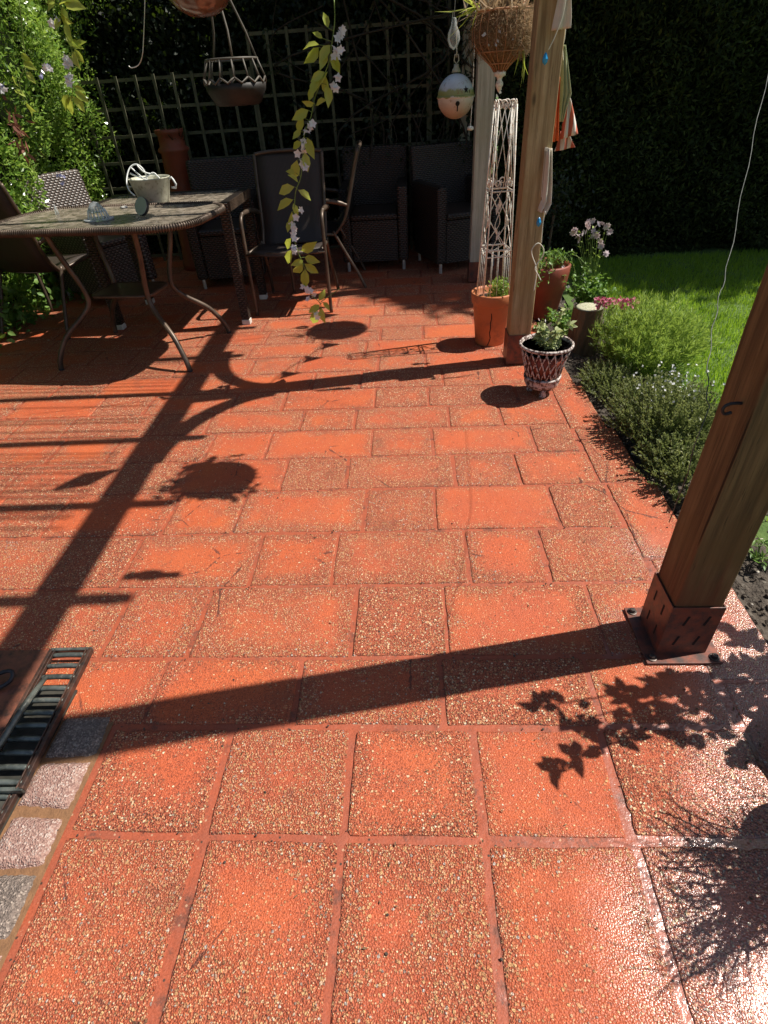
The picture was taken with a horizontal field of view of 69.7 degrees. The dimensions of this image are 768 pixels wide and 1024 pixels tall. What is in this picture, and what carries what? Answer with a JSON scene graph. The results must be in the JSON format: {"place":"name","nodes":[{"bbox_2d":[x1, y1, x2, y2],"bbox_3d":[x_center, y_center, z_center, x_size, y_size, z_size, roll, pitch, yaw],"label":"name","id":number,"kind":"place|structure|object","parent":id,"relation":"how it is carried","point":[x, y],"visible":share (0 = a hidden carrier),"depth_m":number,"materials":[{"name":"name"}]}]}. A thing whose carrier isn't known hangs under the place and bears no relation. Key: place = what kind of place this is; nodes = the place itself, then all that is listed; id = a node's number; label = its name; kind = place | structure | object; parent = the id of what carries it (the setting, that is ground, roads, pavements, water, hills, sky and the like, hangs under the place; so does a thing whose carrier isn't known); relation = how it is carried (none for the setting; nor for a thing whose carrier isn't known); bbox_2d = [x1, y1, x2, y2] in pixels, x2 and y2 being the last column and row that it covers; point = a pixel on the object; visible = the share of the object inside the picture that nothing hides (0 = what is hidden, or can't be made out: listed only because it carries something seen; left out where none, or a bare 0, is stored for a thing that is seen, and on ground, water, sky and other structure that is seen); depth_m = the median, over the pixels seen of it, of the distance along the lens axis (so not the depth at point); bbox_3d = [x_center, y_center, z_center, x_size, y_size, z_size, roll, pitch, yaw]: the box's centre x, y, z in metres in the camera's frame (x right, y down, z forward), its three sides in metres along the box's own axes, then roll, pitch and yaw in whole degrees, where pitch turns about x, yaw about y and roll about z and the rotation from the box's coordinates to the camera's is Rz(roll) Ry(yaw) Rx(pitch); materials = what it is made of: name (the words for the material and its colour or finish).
{"place":"outdoors","nodes":[
{"label":"outdoors","id":0,"kind":"place"},
{"bbox_2d":[135,197,148,215],"bbox_3d":[-1.351,-1.707,3.077,0.096,0.092,0.058,19,43,26],"label":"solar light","id":1,"kind":"object","parent":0,"point":[141,206],"visible":1,"depth_m":3.07,"materials":[{"name":"teal plastic"}]},
{"bbox_2d":[0,240,767,1023],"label":"patio","id":2,"kind":"structure","parent":0,"point":[254,946],"depth_m":1.53,"materials":[{"name":"concrete"}]},
{"bbox_2d":[0,650,47,734],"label":"channel surround","id":3,"kind":"object","parent":2,"relation":"on","point":[24,665],"depth_m":1.61,"materials":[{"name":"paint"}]},
{"bbox_2d":[0,669,14,688],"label":"iron hook","id":4,"kind":"object","parent":3,"relation":"on","point":[10,679],"visible":1,"depth_m":1.58,"materials":[{"name":"black metal"}]},
{"bbox_2d":[0,690,77,834],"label":"drain channel","id":5,"kind":"object","parent":2,"relation":"in","point":[11,774],"visible":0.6,"depth_m":1.45,"materials":[{"name":"black metal"}]},
{"bbox_2d":[0,786,20,830],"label":"drain grate","id":6,"kind":"object","parent":5,"relation":"on","point":[8,805],"visible":0.57,"depth_m":1.30,"materials":[{"name":"metal"}]},
{"bbox_2d":[0,647,93,793],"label":"drain grate","id":7,"kind":"object","parent":5,"relation":"on","point":[84,654],"visible":0.92,"depth_m":1.46,"materials":[{"name":"metal"}]},
{"bbox_2d":[0,675,48,749],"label":"metal rod","id":8,"kind":"object","parent":7,"relation":"on","point":[14,720],"visible":1,"depth_m":1.44,"materials":[{"name":"grey metal"}]},
{"bbox_2d":[0,251,84,354],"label":"border plants","id":9,"kind":"object","parent":2,"relation":"on","point":[28,315],"visible":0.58,"depth_m":4.25,"materials":[{"name":"green plant"}]},
{"bbox_2d":[0,181,89,338],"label":"sling chair","id":10,"kind":"object","parent":2,"relation":"on","point":[25,255],"visible":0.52,"depth_m":3.72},
{"bbox_2d":[0,721,113,969],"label":"sand bed","id":11,"kind":"object","parent":2,"relation":"on","point":[63,815],"visible":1,"depth_m":1.29,"materials":[{"name":"brown sand"}]},
{"bbox_2d":[0,874,35,939],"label":"granite sett","id":12,"kind":"object","parent":11,"relation":"on","point":[14,891],"visible":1,"depth_m":1.15,"materials":[{"name":"grey stone"}]},
{"bbox_2d":[0,817,61,869],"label":"granite sett","id":13,"kind":"object","parent":11,"relation":"on","point":[26,842],"visible":1,"depth_m":1.24,"materials":[{"name":"grey stone"}]},
{"bbox_2d":[18,762,90,808],"bbox_3d":[-0.806,0.664,1.345,0.140,0.021,0.120,-1,38,3],"label":"granite sett","id":14,"kind":"object","parent":11,"relation":"on","point":[54,785],"visible":1,"depth_m":1.33,"materials":[{"name":"stone"}]},
{"bbox_2d":[46,717,109,757],"bbox_3d":[-0.799,0.587,1.444,0.141,0.021,0.123,-1,38,3],"label":"granite sett","id":15,"kind":"object","parent":11,"relation":"on","point":[74,737],"visible":1,"depth_m":1.43,"materials":[{"name":"grey stone"}]},
{"bbox_2d":[13,169,156,304],"bbox_3d":[-2.412,-2.261,4.526,0.664,0.888,0.575,17,42,25],"label":"wicker armchair","id":16,"kind":"object","parent":2,"relation":"on","point":[72,191],"visible":0.41,"depth_m":4.45,"materials":[{"name":"grey wicker"}]},
{"bbox_2d":[0,201,231,371],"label":"patio table","id":17,"kind":"object","parent":2,"relation":"on","point":[168,218],"visible":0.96,"depth_m":3.23,"materials":[{"name":"metal"},{"name":"wood"}]},
{"bbox_2d":[83,201,113,222],"bbox_3d":[-1.595,-1.671,3.056,0.164,0.091,0.163,-1,38,3],"label":"glass dish","id":18,"kind":"object","parent":17,"relation":"on","point":[97,218],"visible":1,"depth_m":3.06,"materials":[{"name":"white"}]},
{"bbox_2d":[62,67,262,260],"bbox_3d":[-1.935,-3.162,5.161,1.700,1.480,0.026,-1,38,3],"label":"lattice trellis","id":19,"kind":"object","parent":2,"relation":"on","point":[159,106],"visible":0.38,"depth_m":4.92,"materials":[{"name":"brown wood"}]},
{"bbox_2d":[154,122,195,270],"bbox_3d":[-1.788,-2.840,4.992,0.344,1.164,0.347,22,45,29],"label":"chimney pot","id":20,"kind":"object","parent":2,"relation":"on","point":[173,149],"visible":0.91,"depth_m":4.74,"materials":[{"name":"ceramic"}]},
{"bbox_2d":[83,187,267,329],"bbox_3d":[-1.457,-1.830,3.986,1.004,0.770,0.658,-1,38,3],"label":"wicker table","id":21,"kind":"object","parent":2,"relation":"on","point":[230,199],"visible":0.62,"depth_m":3.82,"materials":[{"name":"brown wicker"}]},
{"bbox_2d":[128,174,176,202],"bbox_3d":[-1.499,-2.085,3.561,0.260,0.157,0.260,-31,46,-31],"label":"metal bucket","id":22,"kind":"object","parent":21,"relation":"on","point":[153,189],"visible":0.84,"depth_m":3.50,"materials":[{"name":"metal"}]},
{"bbox_2d":[126,164,159,195],"bbox_3d":[-1.548,-2.126,3.515,0.127,0.162,0.226,28,48,34],"label":"cable","id":23,"kind":"object","parent":22,"relation":"in","point":[146,173],"visible":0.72,"depth_m":3.51,"materials":[{"name":"white plastic"}]},
{"bbox_2d":[185,156,268,288],"bbox_3d":[-1.342,-2.475,4.711,0.575,0.888,0.664,-6,38,-3],"label":"wicker armchair","id":24,"kind":"object","parent":2,"relation":"on","point":[208,246],"visible":0.52,"depth_m":4.66,"materials":[{"name":"black wicker"}]},
{"bbox_2d":[239,147,338,315],"bbox_3d":[-0.679,-2.042,4.026,0.588,0.986,0.641,-1,38,3],"label":"sling chair","id":25,"kind":"object","parent":2,"relation":"on","point":[271,168],"visible":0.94,"depth_m":4.05,"materials":[{"name":"grey fabric"}]},
{"bbox_2d":[289,140,366,292],"bbox_3d":[-0.462,-2.370,4.431,0.641,0.986,0.588,-4,38,0],"label":"sling chair","id":26,"kind":"object","parent":2,"relation":"on","point":[333,229],"visible":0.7,"depth_m":4.35,"materials":[{"name":"metal"}]},
{"bbox_2d":[245,16,428,248],"bbox_3d":[-0.345,-3.290,4.997,1.507,1.720,0.026,-1,38,3],"label":"lattice trellis","id":27,"kind":"object","parent":2,"relation":"on","point":[306,30],"visible":0.32,"depth_m":4.71,"materials":[{"name":"brown wood"}]},
{"bbox_2d":[256,0,521,235],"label":"climbing plant","id":28,"kind":"object","parent":27,"relation":"attached to","point":[441,36],"visible":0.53,"depth_m":4.47,"materials":[{"name":"green plant"}]},
{"bbox_2d":[338,144,408,271],"bbox_3d":[-0.078,-2.698,4.892,0.575,0.888,0.664,-1,38,3],"label":"wicker armchair","id":29,"kind":"object","parent":2,"relation":"on","point":[375,227],"visible":0.92,"depth_m":4.84,"materials":[{"name":"black wicker"}]},
{"bbox_2d":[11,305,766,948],"bbox_3d":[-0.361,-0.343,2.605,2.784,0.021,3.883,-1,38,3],"label":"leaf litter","id":30,"kind":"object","parent":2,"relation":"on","point":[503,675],"visible":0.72,"depth_m":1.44,"materials":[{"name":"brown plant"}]},
{"bbox_2d":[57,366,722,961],"bbox_3d":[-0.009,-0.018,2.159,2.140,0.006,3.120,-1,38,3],"label":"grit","id":31,"kind":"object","parent":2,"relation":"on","point":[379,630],"visible":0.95,"depth_m":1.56,"materials":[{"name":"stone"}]},
{"bbox_2d":[409,140,502,273],"bbox_3d":[0.602,-2.631,4.749,0.575,0.888,0.664,-14,39,-12],"label":"wicker armchair","id":32,"kind":"object","parent":2,"relation":"on","point":[441,180],"visible":0.83,"depth_m":4.69,"materials":[{"name":"black wicker"}]},
{"bbox_2d":[429,0,503,178],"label":"lattice trellis","id":33,"kind":"object","parent":2,"relation":"on","point":[436,82],"visible":0.18,"depth_m":4.68,"materials":[{"name":"brown wood"}]},
{"bbox_2d":[459,0,473,140],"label":"fence post","id":34,"kind":"object","parent":2,"relation":"on","point":[463,118],"visible":0.03,"depth_m":4.49,"materials":[{"name":"grey wood"}]},
{"bbox_2d":[471,276,509,346],"bbox_3d":[0.653,-1.226,3.337,0.257,0.397,0.256,-1,38,3],"label":"terracotta pot","id":35,"kind":"object","parent":2,"relation":"on","point":[490,315],"visible":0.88,"depth_m":3.28,"materials":[{"name":"orange ceramic"}]},
{"bbox_2d":[476,98,517,296],"bbox_3d":[0.625,-1.654,3.005,0.164,0.959,0.164,-6,38,-3],"label":"metal obelisk","id":36,"kind":"object","parent":35,"relation":"in","point":[490,183],"visible":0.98,"depth_m":2.95,"materials":[{"name":"white metal"}]},
{"bbox_2d":[519,333,574,397],"bbox_3d":[0.807,-0.730,2.792,0.266,0.268,0.266,-1,38,3],"label":"lattice pot","id":37,"kind":"object","parent":2,"relation":"on","point":[543,368],"visible":0.92,"depth_m":2.72,"materials":[{"name":"ceramic"}]},
{"bbox_2d":[533,307,577,349],"bbox_3d":[0.814,-0.876,2.664,0.209,0.223,0.176,20,44,28],"label":"potted plant","id":38,"kind":"object","parent":37,"relation":"in","point":[552,338],"visible":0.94,"depth_m":2.66,"materials":[{"name":"green plant"}]},
{"bbox_2d":[533,257,570,319],"bbox_3d":[1.066,-1.490,3.692,0.316,0.335,0.316,-1,38,3],"label":"terracotta pot","id":39,"kind":"object","parent":2,"relation":"on","point":[550,294],"visible":0.54,"depth_m":3.58,"materials":[{"name":"orange ceramic"}]},
{"bbox_2d":[536,245,588,288],"bbox_3d":[1.069,-1.639,3.625,0.443,0.213,0.439,-15,39,-14],"label":"trailing plant","id":40,"kind":"object","parent":39,"relation":"in","point":[554,261],"visible":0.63,"depth_m":3.55,"materials":[{"name":"green plant"}]},
{"bbox_2d":[467,0,767,663],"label":"pergola","id":41,"kind":"object","parent":2,"relation":"on","point":[676,618],"visible":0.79,"depth_m":1.45,"materials":[{"name":"brown wood"}]},
{"bbox_2d":[0,0,52,114],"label":"garland","id":42,"kind":"object","parent":41,"relation":"hanging from","point":[27,63],"visible":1,"depth_m":2.61,"materials":[{"name":"green plant"}]},
{"bbox_2d":[47,0,88,114],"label":"garland","id":43,"kind":"object","parent":41,"relation":"hanging from","point":[68,61],"visible":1,"depth_m":2.57,"materials":[{"name":"green plant"}]},
{"bbox_2d":[129,0,144,67],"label":"wire hook","id":44,"kind":"object","parent":41,"relation":"hanging from","point":[143,38],"visible":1,"depth_m":2.77,"materials":[{"name":"silver metal"}]},
{"bbox_2d":[170,0,228,17],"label":"clay bowl","id":45,"kind":"object","parent":41,"relation":"hanging from","point":[201,8],"visible":1,"depth_m":2.55,"materials":[{"name":"ceramic"}]},
{"bbox_2d":[203,0,266,106],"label":"hanging basket","id":46,"kind":"object","parent":41,"relation":"hanging from","point":[230,93],"visible":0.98,"depth_m":3.02,"materials":[{"name":"metal"}]},
{"bbox_2d":[277,0,346,322],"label":"garland","id":47,"kind":"object","parent":41,"relation":"hanging from","point":[319,78],"visible":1,"depth_m":2.47,"materials":[{"name":"green plant"}]},
{"bbox_2d":[448,9,459,49],"bbox_3d":[0.356,-3.023,2.703,0.068,1.162,0.068,-1,38,3],"label":"glass bulb","id":48,"kind":"object","parent":41,"relation":"hanging from","point":[452,47],"visible":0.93,"depth_m":3.04,"materials":[{"name":"white"}]},
{"bbox_2d":[437,3,474,118],"bbox_3d":[0.377,-2.870,2.759,0.214,1.474,0.214,-1,38,3],"label":"bell ball","id":49,"kind":"object","parent":41,"relation":"hanging from","point":[455,96],"visible":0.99,"depth_m":3.08,"materials":[{"name":"ceramic"}]},
{"bbox_2d":[467,0,475,130],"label":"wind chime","id":50,"kind":"object","parent":41,"relation":"hanging from","point":[470,128],"visible":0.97,"depth_m":3.70,"materials":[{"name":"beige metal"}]},
{"bbox_2d":[439,0,533,91],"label":"hanging basket","id":51,"kind":"object","parent":41,"relation":"hanging from","point":[501,34],"visible":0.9,"depth_m":2.86,"materials":[{"name":"brown wicker"}]},
{"bbox_2d":[531,0,577,290],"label":"bunting","id":52,"kind":"object","parent":41,"relation":"hanging from","point":[565,115],"visible":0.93,"depth_m":2.54,"materials":[{"name":"beige fabric"}]},
{"bbox_2d":[720,401,742,415],"bbox_3d":[0.720,-0.213,1.137,0.048,0.031,0.007,-1,38,3],"label":"iron hook","id":53,"kind":"object","parent":41,"relation":"attached to","point":[727,405],"visible":1,"depth_m":1.13,"materials":[{"name":"black metal"}]},
{"bbox_2d":[669,76,767,521],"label":"cord","id":54,"kind":"object","parent":53,"relation":"attached to","point":[716,316],"visible":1,"depth_m":1.28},
{"bbox_2d":[505,255,767,642],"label":"soil","id":55,"kind":"structure","parent":0,"point":[753,590],"depth_m":2.22,"materials":[{"name":"brown soil"}]},
{"bbox_2d":[508,109,600,255],"bbox_3d":[1.315,-2.459,4.299,0.682,1.095,0.660,-1,38,3],"label":"shaded shrub","id":56,"kind":"object","parent":55,"relation":"on","point":[555,202],"visible":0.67,"depth_m":4.23,"materials":[{"name":"green plant"}]},
{"bbox_2d":[533,301,582,335],"bbox_3d":[1.198,-1.203,3.499,0.388,0.170,0.471,-22,41,-22],"label":"ground plant","id":57,"kind":"object","parent":55,"relation":"on","point":[566,317],"visible":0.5,"depth_m":3.50,"materials":[{"name":"green plant"}]},
{"bbox_2d":[567,302,603,355],"bbox_3d":[1.201,-1.094,3.289,0.185,0.271,0.184,-1,38,3],"label":"log stump","id":58,"kind":"object","parent":55,"relation":"on","point":[583,315],"visible":0.77,"depth_m":3.23,"materials":[{"name":"brown wood"}]},
{"bbox_2d":[564,218,616,303],"bbox_3d":[1.376,-1.615,3.671,0.382,0.590,0.344,-1,38,3],"label":"columbine","id":59,"kind":"object","parent":55,"relation":"on","point":[586,292],"depth_m":3.67,"materials":[{"name":"plant"}]},
{"bbox_2d":[573,355,647,401],"bbox_3d":[1.176,-0.696,2.855,0.361,0.160,0.467,-1,38,3],"label":"heather","id":60,"kind":"object","parent":55,"relation":"on","point":[604,373],"visible":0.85,"depth_m":2.85,"materials":[{"name":"green plant"}]},
{"bbox_2d":[588,288,727,377],"bbox_3d":[1.477,-1.001,3.005,0.703,0.426,0.805,-1,38,3],"label":"lavender","id":61,"kind":"object","parent":55,"relation":"on","point":[677,340],"visible":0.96,"depth_m":2.90,"materials":[{"name":"green plant"}]},
{"bbox_2d":[593,295,639,326],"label":"pink flowers","id":62,"kind":"object","parent":61,"relation":"on","point":[604,300],"visible":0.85,"depth_m":3.07,"materials":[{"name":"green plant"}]},
{"bbox_2d":[598,366,721,458],"bbox_3d":[1.260,-0.446,2.417,0.602,0.294,0.638,-22,41,-22],"label":"thyme","id":63,"kind":"object","parent":55,"relation":"on","point":[686,413],"visible":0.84,"depth_m":2.37,"materials":[{"name":"green plant"}]},
{"bbox_2d":[633,362,724,402],"bbox_3d":[1.284,-0.564,2.426,0.380,0.063,0.440,-1,38,3],"label":"white speedwell","id":64,"kind":"object","parent":63,"relation":"on","point":[674,382],"visible":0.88,"depth_m":2.44,"materials":[{"name":"beige plant"}]},
{"bbox_2d":[630,424,708,503],"bbox_3d":[1.205,-0.199,2.180,0.460,0.201,0.521,-22,41,-22],"label":"thyme","id":65,"kind":"object","parent":55,"relation":"on","point":[674,472],"visible":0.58,"depth_m":2.19,"materials":[{"name":"green plant"}]},
{"bbox_2d":[748,535,767,570],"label":"weed","id":66,"kind":"object","parent":55,"relation":"on","point":[754,555],"visible":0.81,"depth_m":1.86,"materials":[{"name":"green plant"}]},
{"bbox_2d":[545,241,767,551],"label":"lawn","id":67,"kind":"structure","parent":0,"point":[762,531],"depth_m":4.20,"materials":[{"name":"green plant"}]},
{"label":"ground","id":68,"kind":"structure","parent":0,"visible":0},
{"bbox_2d":[0,0,125,318],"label":"privet hedge","id":69,"kind":"object","parent":68,"relation":"on","point":[13,165],"visible":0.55,"depth_m":4.25,"materials":[{"name":"green plant"}]},
{"bbox_2d":[2,95,44,165],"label":"bronze leaves","id":70,"kind":"object","parent":69,"relation":"attached to","point":[15,128],"visible":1,"depth_m":3.28,"materials":[{"name":"brown plant"}]},
{"bbox_2d":[0,63,65,185],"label":"blue flowers","id":71,"kind":"object","parent":69,"relation":"attached to","point":[57,175],"visible":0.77,"depth_m":2.98,"materials":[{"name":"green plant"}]},
{"bbox_2d":[0,0,501,253],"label":"ivy hedge","id":72,"kind":"object","parent":68,"relation":"on","point":[177,41],"visible":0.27,"depth_m":5.03,"materials":[{"name":"green plant"}]},
{"bbox_2d":[494,0,767,260],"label":"conifer hedge","id":73,"kind":"object","parent":68,"relation":"on","point":[666,97],"visible":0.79,"depth_m":4.49,"materials":[{"name":"green plant"}]}
]}

